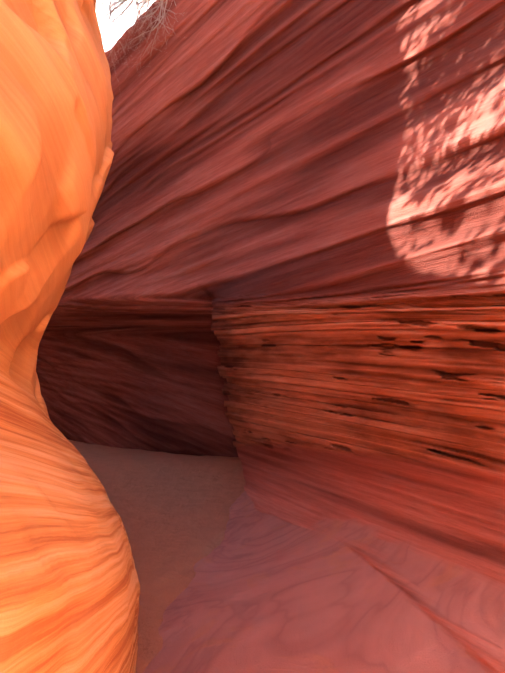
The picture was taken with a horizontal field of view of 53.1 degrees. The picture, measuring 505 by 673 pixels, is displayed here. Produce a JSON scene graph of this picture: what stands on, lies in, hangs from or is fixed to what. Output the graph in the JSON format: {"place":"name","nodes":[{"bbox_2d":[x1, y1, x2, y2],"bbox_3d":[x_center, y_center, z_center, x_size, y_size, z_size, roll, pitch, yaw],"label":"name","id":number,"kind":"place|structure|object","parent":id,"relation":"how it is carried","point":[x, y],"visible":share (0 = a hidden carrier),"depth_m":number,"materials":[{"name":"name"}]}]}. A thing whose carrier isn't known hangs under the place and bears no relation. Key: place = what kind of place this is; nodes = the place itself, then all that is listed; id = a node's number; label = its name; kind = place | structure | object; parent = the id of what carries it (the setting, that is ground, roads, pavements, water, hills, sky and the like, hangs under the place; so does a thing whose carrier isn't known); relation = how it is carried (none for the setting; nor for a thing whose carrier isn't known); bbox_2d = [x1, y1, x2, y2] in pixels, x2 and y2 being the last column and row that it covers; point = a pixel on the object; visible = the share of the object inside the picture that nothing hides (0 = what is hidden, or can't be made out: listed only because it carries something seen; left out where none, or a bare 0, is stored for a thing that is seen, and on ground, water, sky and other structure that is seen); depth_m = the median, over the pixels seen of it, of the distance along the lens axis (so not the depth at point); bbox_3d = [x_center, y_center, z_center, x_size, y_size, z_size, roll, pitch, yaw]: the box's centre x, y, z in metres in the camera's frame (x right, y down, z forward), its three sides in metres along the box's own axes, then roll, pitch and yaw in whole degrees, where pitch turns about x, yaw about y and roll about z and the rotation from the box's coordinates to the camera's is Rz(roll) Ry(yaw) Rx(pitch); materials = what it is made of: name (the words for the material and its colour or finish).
{"place":"outdoors","nodes":[
{"label":"outdoors","id":0,"kind":"place"},
{"bbox_2d":[0,0,139,672],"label":"canyon wall","id":1,"kind":"structure","parent":0,"point":[69,590],"depth_m":1.73,"materials":[{"name":"stone"}]},
{"bbox_2d":[96,0,155,51],"bbox_3d":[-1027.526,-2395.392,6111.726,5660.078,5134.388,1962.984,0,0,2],"label":"sky","id":2,"kind":"structure","parent":0,"point":[106,45],"depth_m":5409.05,"materials":[{"name":"white"}]},
{"bbox_2d":[69,440,245,672],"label":"ground","id":3,"kind":"structure","parent":0,"point":[171,509],"depth_m":4.72,"materials":[{"name":"brown sand"}]},
{"bbox_2d":[36,0,504,672],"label":"canyon wall","id":4,"kind":"structure","parent":3,"relation":"on","point":[286,284],"depth_m":3.67,"materials":[{"name":"stone"}]},
{"bbox_2d":[96,0,184,89],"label":"dead shrub","id":5,"kind":"object","parent":4,"relation":"on","point":[142,3],"visible":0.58,"depth_m":7.61,"materials":[{"name":"plant"}]}
]}

